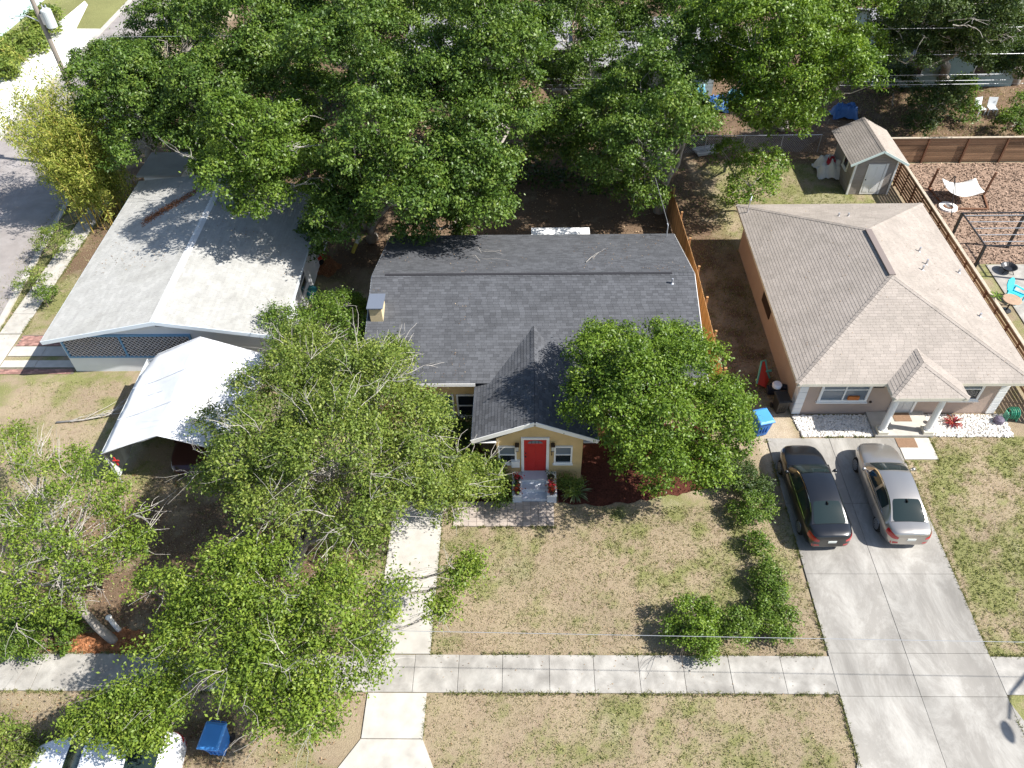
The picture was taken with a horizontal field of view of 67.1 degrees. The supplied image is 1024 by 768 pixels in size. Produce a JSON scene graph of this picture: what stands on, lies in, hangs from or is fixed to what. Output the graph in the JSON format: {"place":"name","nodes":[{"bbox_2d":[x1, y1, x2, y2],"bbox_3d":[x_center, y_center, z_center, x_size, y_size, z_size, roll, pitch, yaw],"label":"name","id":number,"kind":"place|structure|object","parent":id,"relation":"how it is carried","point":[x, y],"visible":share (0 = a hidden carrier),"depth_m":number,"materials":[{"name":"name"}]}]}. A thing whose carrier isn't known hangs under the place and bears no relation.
{"place":"outdoors","nodes":[
{"label":"outdoors","id":0,"kind":"place"},
{"bbox_2d":[0,200,108,333],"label":"side path","id":1,"kind":"structure","parent":0,"point":[24,312],"depth_m":42.55,"materials":[{"name":"concrete"}]},
{"bbox_2d":[0,0,170,315],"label":"street","id":2,"kind":"structure","parent":0,"point":[25,196],"depth_m":47.73,"materials":[{"name":"grey asphalt"}]},
{"bbox_2d":[1,692,312,767],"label":"grass","id":3,"kind":"structure","parent":0,"point":[185,733],"depth_m":25.35,"materials":[{"name":"plant"}]},
{"bbox_2d":[0,380,320,640],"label":"grass","id":4,"kind":"structure","parent":0,"point":[114,492],"depth_m":32.27,"materials":[{"name":"plant"}]},
{"bbox_2d":[338,440,448,767],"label":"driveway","id":5,"kind":"structure","parent":0,"point":[392,730],"depth_m":26.11,"materials":[{"name":"concrete"}]},
{"bbox_2d":[409,4,571,78],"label":"house","id":6,"kind":"structure","parent":0,"point":[559,46],"depth_m":57.17,"materials":[{"name":"white paint"}]},
{"bbox_2d":[0,0,1023,767],"bbox_3d":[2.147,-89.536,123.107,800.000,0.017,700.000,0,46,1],"label":"ground","id":7,"kind":"structure","parent":0,"point":[98,14],"depth_m":30.13,"materials":[{"name":"beige plant"}]},
{"bbox_2d":[0,669,52,767],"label":"shrub","id":8,"kind":"object","parent":7,"relation":"on","point":[19,750],"visible":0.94,"depth_m":24.39,"materials":[{"name":"green plant"}]},
{"bbox_2d":[8,256,59,294],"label":"shrub","id":9,"kind":"object","parent":7,"relation":"on","point":[35,277],"visible":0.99,"depth_m":40.82,"materials":[{"name":"green plant"}]},
{"bbox_2d":[0,0,68,81],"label":"shrub","id":10,"kind":"object","parent":7,"relation":"on","point":[29,38],"visible":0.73,"depth_m":62.37,"materials":[{"name":"green plant"}]},
{"bbox_2d":[0,334,74,367],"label":"front pads","id":11,"kind":"object","parent":7,"relation":"on","point":[8,342],"visible":0.81,"depth_m":38.17,"materials":[{"name":"concrete"}]},
{"bbox_2d":[0,368,75,374],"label":"brick strip","id":12,"kind":"object","parent":7,"relation":"on","point":[11,371],"visible":1,"depth_m":37.34,"materials":[{"name":"red brick"}]},
{"bbox_2d":[20,283,61,306],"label":"shrub","id":13,"kind":"object","parent":7,"relation":"on","point":[44,292],"visible":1,"depth_m":40.17,"materials":[{"name":"green plant"}]},
{"bbox_2d":[9,0,76,98],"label":"utility pole","id":14,"kind":"object","parent":7,"relation":"on","point":[45,16],"visible":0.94,"depth_m":43.63,"materials":[{"name":"grey wood"}]},
{"bbox_2d":[0,597,94,666],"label":"shrub","id":15,"kind":"object","parent":7,"relation":"on","point":[22,642],"visible":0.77,"depth_m":26.91,"materials":[{"name":"green plant"}]},
{"bbox_2d":[0,1,99,131],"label":"white forecourt","id":16,"kind":"structure","parent":7,"relation":"on","point":[78,38],"depth_m":62.80,"materials":[{"name":"concrete"}]},
{"bbox_2d":[26,214,87,257],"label":"shrub","id":17,"kind":"object","parent":7,"relation":"on","point":[47,232],"visible":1,"depth_m":42.51,"materials":[{"name":"green plant"}]},
{"bbox_2d":[0,193,127,338],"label":"grass","id":18,"kind":"structure","parent":7,"relation":"on","point":[64,265],"depth_m":43.23,"materials":[{"name":"green plant"}]},
{"bbox_2d":[0,0,131,139],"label":"kerb","id":19,"kind":"structure","parent":7,"relation":"on","point":[106,24],"depth_m":65.90,"materials":[{"name":"concrete"}]},
{"bbox_2d":[0,36,138,232],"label":"bamboo","id":20,"kind":"object","parent":7,"relation":"on","point":[67,157],"visible":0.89,"depth_m":43.00,"materials":[{"name":"plant"}]},
{"bbox_2d":[0,24,167,328],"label":"kerb","id":21,"kind":"structure","parent":7,"relation":"on","point":[8,307],"depth_m":42.41,"materials":[{"name":"concrete"}]},
{"bbox_2d":[0,417,173,656],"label":"yard tree","id":22,"kind":"object","parent":7,"relation":"on","point":[59,578],"visible":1,"depth_m":26.17,"materials":[{"name":"green plant"}]},
{"bbox_2d":[28,731,186,767],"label":"sedan","id":23,"kind":"object","parent":7,"relation":"on","point":[67,758],"visible":0.34,"depth_m":23.77,"materials":[{"name":"white paint"}]},
{"bbox_2d":[47,626,235,654],"bbox_3d":[-12.620,9.204,27.578,7.949,0.001,1.059,0,46,1],"label":"leaf litter bed","id":24,"kind":"object","parent":7,"relation":"on","point":[99,640],"visible":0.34,"depth_m":27.57,"materials":[{"name":"brown plant"}]},
{"bbox_2d":[53,0,239,172],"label":"oak tree","id":25,"kind":"object","parent":7,"relation":"on","point":[124,71],"visible":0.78,"depth_m":41.63,"materials":[{"name":"green plant"}]},
{"bbox_2d":[4,692,363,767],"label":"fallen leaves","id":26,"kind":"object","parent":7,"relation":"on","point":[183,728],"visible":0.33,"depth_m":25.53,"materials":[{"name":"brown plant"}]},
{"bbox_2d":[40,152,330,370],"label":"gable house","id":27,"kind":"structure","parent":7,"relation":"on","point":[200,278],"depth_m":37.37,"materials":[{"name":"white paint"}]},
{"bbox_2d":[101,337,276,481],"bbox_3d":[-13.787,1.094,33.262,5.484,3.311,5.767,0,46,1],"label":"canopy","id":28,"kind":"object","parent":7,"relation":"on","point":[167,392],"visible":0.84,"depth_m":32.49,"materials":[{"name":"silver metal"}]},
{"bbox_2d":[0,473,383,651],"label":"fallen leaves","id":29,"kind":"object","parent":7,"relation":"on","point":[161,549],"visible":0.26,"depth_m":30.41,"materials":[{"name":"brown plant"}]},
{"bbox_2d":[171,440,218,475],"bbox_3d":[-13.522,1.847,33.730,2.150,1.469,4.862,0,46,1],"label":"sedan","id":30,"kind":"object","parent":7,"relation":"on","point":[184,456],"visible":0.2,"depth_m":32.37,"materials":[{"name":"red paint"}]},
{"bbox_2d":[196,720,234,755],"bbox_3d":[-9.418,11.381,24.622,0.693,1.134,0.922,4,46,5],"label":"recycling bin","id":31,"kind":"object","parent":7,"relation":"on","point":[216,738],"visible":0.98,"depth_m":24.29,"materials":[{"name":"blue plastic"}]},
{"bbox_2d":[138,0,341,149],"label":"oak tree","id":32,"kind":"object","parent":7,"relation":"on","point":[250,53],"visible":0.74,"depth_m":39.93,"materials":[{"name":"green plant"}]},
{"bbox_2d":[162,84,332,222],"bbox_3d":[-12.920,-11.331,40.046,8.519,11.363,12.883,-23,50,-20],"label":"oak tree","id":33,"kind":"object","parent":7,"relation":"on","point":[260,156],"visible":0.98,"depth_m":35.43,"materials":[{"name":"green plant"}]},
{"bbox_2d":[41,522,495,767],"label":"yard tree","id":34,"kind":"object","parent":7,"relation":"on","point":[244,653],"visible":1,"depth_m":22.19,"materials":[{"name":"green plant"}]},
{"bbox_2d":[254,283,366,364],"bbox_3d":[-8.592,-1.965,35.099,5.535,5.012,5.981,-16,48,-14],"label":"yard tree","id":35,"kind":"object","parent":7,"relation":"on","point":[341,318],"visible":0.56,"depth_m":34.40,"materials":[{"name":"green plant"}]},
{"bbox_2d":[163,308,518,589],"bbox_3d":[-6.482,2.333,27.937,11.216,9.548,11.978,-31,53,-26],"label":"yard tree","id":36,"kind":"object","parent":7,"relation":"on","point":[296,434],"visible":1,"depth_m":25.98,"materials":[{"name":"green plant"}]},
{"bbox_2d":[269,0,468,134],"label":"oak tree","id":37,"kind":"object","parent":7,"relation":"on","point":[350,25],"visible":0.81,"depth_m":36.52,"materials":[{"name":"green plant"}]},
{"bbox_2d":[292,78,467,261],"bbox_3d":[-6.610,-8.929,37.167,10.588,11.989,7.148,30,54,27],"label":"oak tree","id":38,"kind":"object","parent":7,"relation":"on","point":[370,188],"visible":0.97,"depth_m":34.11,"materials":[{"name":"green plant"}]},
{"bbox_2d":[165,37,708,196],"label":"undergrowth","id":39,"kind":"object","parent":7,"relation":"on","point":[535,169],"visible":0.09,"depth_m":50.01,"materials":[{"name":"green plant"}]},
{"bbox_2d":[384,125,530,245],"bbox_3d":[-2.491,-8.841,38.737,7.966,9.260,6.848,17,49,17],"label":"oak tree","id":40,"kind":"object","parent":7,"relation":"on","point":[489,204],"visible":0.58,"depth_m":35.62,"materials":[{"name":"green plant"}]},
{"bbox_2d":[441,413,480,453],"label":"shrub","id":41,"kind":"object","parent":7,"relation":"on","point":[466,434],"visible":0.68,"depth_m":32.75,"materials":[{"name":"green plant"}]},
{"bbox_2d":[376,0,562,184],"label":"oak tree","id":42,"kind":"object","parent":7,"relation":"on","point":[477,85],"visible":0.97,"depth_m":35.21,"materials":[{"name":"green plant"}]},
{"bbox_2d":[286,142,665,274],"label":"fallen leaves","id":43,"kind":"object","parent":7,"relation":"on","point":[520,220],"visible":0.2,"depth_m":45.66,"materials":[{"name":"brown plant"}]},
{"bbox_2d":[453,427,511,501],"bbox_3d":[-1.254,3.294,33.045,2.640,0.001,4.321,0,46,1],"label":"mulch bed","id":44,"kind":"object","parent":7,"relation":"on","point":[486,455],"visible":0.19,"depth_m":32.00,"materials":[{"name":"brown wood"}]},
{"bbox_2d":[446,448,515,510],"bbox_3d":[-1.400,3.809,31.135,3.174,2.383,2.636,0,46,1],"label":"shrub","id":45,"kind":"object","parent":44,"relation":"on","point":[500,497],"visible":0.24,"depth_m":30.97,"materials":[{"name":"green plant"}]},
{"bbox_2d":[453,502,553,526],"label":"paver walk","id":46,"kind":"structure","parent":7,"relation":"on","point":[522,514],"depth_m":31.06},
{"bbox_2d":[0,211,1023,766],"bbox_3d":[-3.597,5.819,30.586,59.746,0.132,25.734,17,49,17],"label":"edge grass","id":47,"kind":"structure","parent":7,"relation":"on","point":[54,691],"depth_m":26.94,"materials":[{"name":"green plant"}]},
{"bbox_2d":[362,223,708,502],"bbox_3d":[0.949,-2.450,35.403,14.555,4.680,15.960,0,46,1],"label":"bungalow","id":48,"kind":"object","parent":7,"relation":"on","point":[536,299],"visible":0.81,"depth_m":33.76,"materials":[{"name":"yellow paint"}]},
{"bbox_2d":[456,394,473,417],"bbox_3d":[-1.990,0.975,33.861,0.920,1.460,0.130,0,46,1],"label":"window","id":49,"kind":"structure","parent":48,"relation":"in","point":[464,401],"depth_m":33.78,"materials":[{"name":"black glass"}]},
{"bbox_2d":[524,440,546,470],"bbox_3d":[0.934,2.882,31.175,0.900,2.020,0.100,0,46,1],"label":"door","id":50,"kind":"structure","parent":48,"relation":"in","point":[534,450],"depth_m":31.18,"materials":[{"name":"red paint"}]},
{"bbox_2d":[553,446,572,464],"bbox_3d":[2.063,2.882,31.135,0.820,1.140,0.130,0,46,1],"label":"window","id":51,"kind":"structure","parent":48,"relation":"in","point":[562,454],"depth_m":31.18,"materials":[{"name":"white paint"}]},
{"bbox_2d":[554,470,588,497],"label":"shrub","id":52,"kind":"object","parent":7,"relation":"on","point":[570,486],"visible":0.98,"depth_m":31.40,"materials":[{"name":"green plant"}]},
{"bbox_2d":[520,0,696,173],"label":"oak tree","id":53,"kind":"object","parent":7,"relation":"on","point":[606,91],"visible":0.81,"depth_m":42.02,"materials":[{"name":"green plant"}]},
{"bbox_2d":[557,423,716,505],"bbox_3d":[5.306,3.344,32.844,7.015,0.001,4.486,0,46,1],"label":"mulch bed","id":54,"kind":"object","parent":7,"relation":"on","point":[596,469],"visible":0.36,"depth_m":32.09,"materials":[{"name":"brown wood"}]},
{"bbox_2d":[568,0,732,219],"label":"oak tree","id":55,"kind":"object","parent":7,"relation":"on","point":[682,113],"visible":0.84,"depth_m":39.10,"materials":[{"name":"green plant"}]},
{"bbox_2d":[553,311,767,498],"bbox_3d":[5.419,1.173,29.884,8.140,7.641,8.421,0,46,1],"label":"round tree","id":56,"kind":"object","parent":7,"relation":"on","point":[639,431],"visible":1,"depth_m":27.75,"materials":[{"name":"green plant"}]},
{"bbox_2d":[651,573,724,672],"bbox_3d":[6.201,8.385,26.751,2.581,2.058,3.878,16,48,16],"label":"shrub","id":57,"kind":"object","parent":7,"relation":"on","point":[702,620],"visible":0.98,"depth_m":26.65,"materials":[{"name":"green plant"}]},
{"bbox_2d":[667,187,726,379],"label":"picket fence","id":58,"kind":"object","parent":7,"relation":"on","point":[676,222],"visible":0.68,"depth_m":40.40,"materials":[{"name":"orange wood"}]},
{"bbox_2d":[691,240,776,408],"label":"grass","id":59,"kind":"structure","parent":7,"relation":"on","point":[730,305],"depth_m":39.77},
{"bbox_2d":[715,601,771,652],"bbox_3d":[8.006,8.545,26.957,1.927,1.461,1.927,22,50,21],"label":"shrub","id":60,"kind":"object","parent":7,"relation":"on","point":[740,624],"visible":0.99,"depth_m":26.75,"materials":[{"name":"green plant"}]},
{"bbox_2d":[720,457,777,499],"bbox_3d":[9.360,3.849,31.228,1.928,1.827,2.716,-36,55,-29],"label":"shrub","id":61,"kind":"object","parent":7,"relation":"on","point":[762,482],"visible":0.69,"depth_m":30.97,"materials":[{"name":"green plant"}]},
{"bbox_2d":[707,133,794,206],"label":"tree","id":62,"kind":"object","parent":7,"relation":"on","point":[769,174],"visible":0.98,"depth_m":42.85,"materials":[{"name":"green plant"}]},
{"bbox_2d":[724,486,782,526],"bbox_3d":[9.556,4.826,30.351,2.355,1.713,1.837,0,46,1],"label":"shrub","id":63,"kind":"object","parent":7,"relation":"on","point":[767,511],"visible":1,"depth_m":30.21,"materials":[{"name":"green plant"}]},
{"bbox_2d":[735,526,777,560],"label":"shrub","id":64,"kind":"object","parent":7,"relation":"on","point":[760,538],"visible":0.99,"depth_m":29.34,"materials":[{"name":"green plant"}]},
{"bbox_2d":[752,408,774,435],"bbox_3d":[10.814,1.716,33.530,0.693,1.134,0.922,-11,47,-9],"label":"recycling bin","id":65,"kind":"object","parent":7,"relation":"on","point":[767,422],"visible":0.74,"depth_m":33.17,"materials":[{"name":"blue plastic"}]},
{"bbox_2d":[744,560,793,601],"bbox_3d":[9.436,7.167,28.203,1.896,1.533,1.669,25,52,24],"label":"shrub","id":66,"kind":"object","parent":7,"relation":"on","point":[760,574],"visible":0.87,"depth_m":28.13,"materials":[{"name":"green plant"}]},
{"bbox_2d":[738,581,809,631],"bbox_3d":[9.328,7.927,27.517,1.980,1.475,2.213,-12,47,-10],"label":"shrub","id":67,"kind":"object","parent":7,"relation":"on","point":[781,607],"visible":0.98,"depth_m":27.20,"materials":[{"name":"green plant"}]},
{"bbox_2d":[770,390,792,413],"bbox_3d":[11.992,0.843,34.447,0.607,0.993,0.807,-4,46,-3],"label":"recycling bin","id":68,"kind":"object","parent":7,"relation":"on","point":[782,400],"visible":1,"depth_m":34.17,"materials":[{"name":"black plastic"}]},
{"bbox_2d":[761,598,804,650],"bbox_3d":[9.479,8.554,27.091,1.511,1.204,1.703,15,48,16],"label":"shrub","id":69,"kind":"object","parent":7,"relation":"on","point":[784,631],"visible":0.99,"depth_m":26.70,"materials":[{"name":"green plant"}]},
{"bbox_2d":[675,0,905,141],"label":"oak tree","id":70,"kind":"object","parent":7,"relation":"on","point":[769,57],"visible":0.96,"depth_m":38.50,"materials":[{"name":"green plant"}]},
{"bbox_2d":[811,154,840,179],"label":"dust sheet","id":71,"kind":"object","parent":7,"relation":"on","point":[825,170],"visible":0.88,"depth_m":48.02,"materials":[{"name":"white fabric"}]},
{"bbox_2d":[791,414,873,436],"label":"white stones","id":72,"kind":"object","parent":7,"relation":"on","point":[825,428],"visible":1,"depth_m":34.05,"materials":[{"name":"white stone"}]},
{"bbox_2d":[829,102,858,119],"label":"tarpaulin","id":73,"kind":"object","parent":7,"relation":"on","point":[847,110],"visible":0.98,"depth_m":53.34,"materials":[{"name":"blue plastic"}]},
{"bbox_2d":[669,84,1022,152],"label":"fallen leaves","id":74,"kind":"object","parent":7,"relation":"on","point":[862,116],"visible":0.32,"depth_m":52.90,"materials":[{"name":"brown plant"}]},
{"bbox_2d":[832,117,909,194],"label":"shed","id":75,"kind":"structure","parent":7,"relation":"on","point":[869,154],"depth_m":46.15,"materials":[{"name":"beige"}]},
{"bbox_2d":[859,164,885,193],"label":"door","id":76,"kind":"structure","parent":75,"relation":"in","point":[874,172],"depth_m":46.11,"materials":[{"name":"white paint"}]},
{"bbox_2d":[736,196,1023,437],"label":"hip roof house","id":77,"kind":"structure","parent":7,"relation":"on","point":[942,337],"depth_m":34.28,"materials":[{"name":"beige paint"}]},
{"bbox_2d":[815,387,872,403],"bbox_3d":[14.488,0.282,33.451,2.230,1.540,0.130,0,46,1],"label":"window","id":78,"kind":"structure","parent":77,"relation":"in","point":[827,395],"depth_m":33.68,"materials":[{"name":"grey glass"}]},
{"bbox_2d":[860,57,922,105],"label":"shrub","id":79,"kind":"object","parent":7,"relation":"on","point":[908,70],"visible":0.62,"depth_m":53.07,"materials":[{"name":"green plant"}]},
{"bbox_2d":[899,438,937,459],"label":"walkway","id":80,"kind":"structure","parent":7,"relation":"on","point":[924,450],"depth_m":32.95,"materials":[{"name":"concrete"}]},
{"bbox_2d":[857,0,1020,81],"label":"oak tree","id":81,"kind":"object","parent":7,"relation":"on","point":[936,37],"visible":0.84,"depth_m":44.39,"materials":[{"name":"green plant"}]},
{"bbox_2d":[901,76,977,136],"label":"shrub","id":82,"kind":"object","parent":7,"relation":"on","point":[938,93],"visible":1,"depth_m":50.44,"materials":[{"name":"green plant"}]},
{"bbox_2d":[891,136,1023,162],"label":"board fence","id":83,"kind":"object","parent":7,"relation":"on","point":[942,149],"visible":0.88,"depth_m":48.63,"materials":[{"name":"brown wood"}]},
{"bbox_2d":[892,162,1023,392],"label":"slat fence","id":84,"kind":"object","parent":7,"relation":"on","point":[948,234],"visible":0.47,"depth_m":40.78,"materials":[{"name":"brown wood"}]},
{"bbox_2d":[893,162,1023,263],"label":"wood chip yard","id":85,"kind":"structure","parent":7,"relation":"on","point":[967,250],"depth_m":46.04,"materials":[{"name":"brown wood"}]},
{"bbox_2d":[928,168,996,209],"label":"hammock","id":86,"kind":"object","parent":85,"relation":"on","point":[972,187],"visible":0.92,"depth_m":45.98,"materials":[{"name":"white fabric"}]},
{"bbox_2d":[949,212,1023,274],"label":"gazebo frame","id":87,"kind":"object","parent":85,"relation":"on","point":[985,246],"visible":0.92,"depth_m":41.07,"materials":[{"name":"black metal"}]},
{"bbox_2d":[944,71,986,126],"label":"shrub","id":88,"kind":"object","parent":7,"relation":"on","point":[975,106],"visible":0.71,"depth_m":52.05,"materials":[{"name":"green plant"}]},
{"bbox_2d":[924,414,1013,437],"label":"white stones","id":89,"kind":"object","parent":7,"relation":"on","point":[960,432],"visible":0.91,"depth_m":33.83,"materials":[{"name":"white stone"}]},
{"bbox_2d":[942,0,1023,85],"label":"oak tree","id":90,"kind":"object","parent":7,"relation":"on","point":[996,60],"visible":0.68,"depth_m":43.82,"materials":[{"name":"green plant"}]},
{"bbox_2d":[989,88,1023,135],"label":"shrub","id":91,"kind":"object","parent":7,"relation":"on","point":[1017,116],"visible":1,"depth_m":50.88,"materials":[{"name":"green plant"}]},
{"bbox_2d":[0,653,1023,694],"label":"sidewalk","id":92,"kind":"structure","parent":0,"point":[813,675],"depth_m":26.52,"materials":[{"name":"concrete"}]},
{"bbox_2d":[435,504,821,655],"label":"grass","id":93,"kind":"structure","parent":0,"point":[720,563],"depth_m":29.19,"materials":[{"name":"beige plant"}]},
{"bbox_2d":[426,693,852,767],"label":"grass","id":94,"kind":"structure","parent":0,"point":[647,709],"depth_m":25.10,"materials":[{"name":"beige plant"}]},
{"bbox_2d":[287,628,1005,641],"bbox_3d":[15.984,7.573,22.730,49.003,0.318,0.017,0,46,2],"label":"wire","id":95,"kind":"object","parent":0,"point":[698,636],"visible":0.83,"depth_m":23.02,"materials":[{"name":"black metal"}]},
{"bbox_2d":[581,16,719,95],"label":"house","id":96,"kind":"structure","parent":0,"point":[709,87],"depth_m":55.31,"materials":[{"name":"white paint"}]},
{"bbox_2d":[667,154,876,240],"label":"grass","id":97,"kind":"structure","parent":0,"point":[754,196],"depth_m":47.11,"materials":[{"name":"green plant"}]},
{"bbox_2d":[767,438,1023,767],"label":"driveway","id":98,"kind":"structure","parent":0,"point":[908,701],"depth_m":26.91,"materials":[{"name":"concrete"}]},
{"bbox_2d":[777,445,851,546],"bbox_3d":[12.053,4.214,30.778,2.150,1.469,4.862,-1,46,0],"label":"sedan","id":99,"kind":"object","parent":98,"relation":"on","point":[820,512],"visible":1,"depth_m":29.90,"materials":[{"name":"black paint"}]},
{"bbox_2d":[852,443,931,544],"bbox_3d":[15.153,4.132,30.786,2.150,1.469,4.862,1,46,2],"label":"sedan","id":100,"kind":"object","parent":98,"relation":"on","point":[898,509],"visible":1,"depth_m":29.93,"materials":[{"name":"silver metal"}]},
{"bbox_2d":[841,87,1023,157],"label":"grass","id":101,"kind":"structure","parent":0,"point":[987,91],"depth_m":53.81,"materials":[{"name":"green plant"}]},
{"bbox_2d":[852,8,1019,87],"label":"house","id":102,"kind":"structure","parent":0,"point":[927,76],"depth_m":56.09,"materials":[{"name":"white paint"}]},
{"bbox_2d":[909,459,1023,656],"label":"grass","id":103,"kind":"structure","parent":0,"point":[988,531],"depth_m":30.11,"materials":[{"name":"plant"}]},
{"bbox_2d":[930,437,1023,461],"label":"grass","id":104,"kind":"structure","parent":0,"point":[942,452],"depth_m":33.05,"materials":[{"name":"green plant"}]},
{"bbox_2d":[986,264,1023,322],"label":"patio","id":105,"kind":"structure","parent":0,"point":[1000,278],"depth_m":41.02,"materials":[{"name":"concrete"}]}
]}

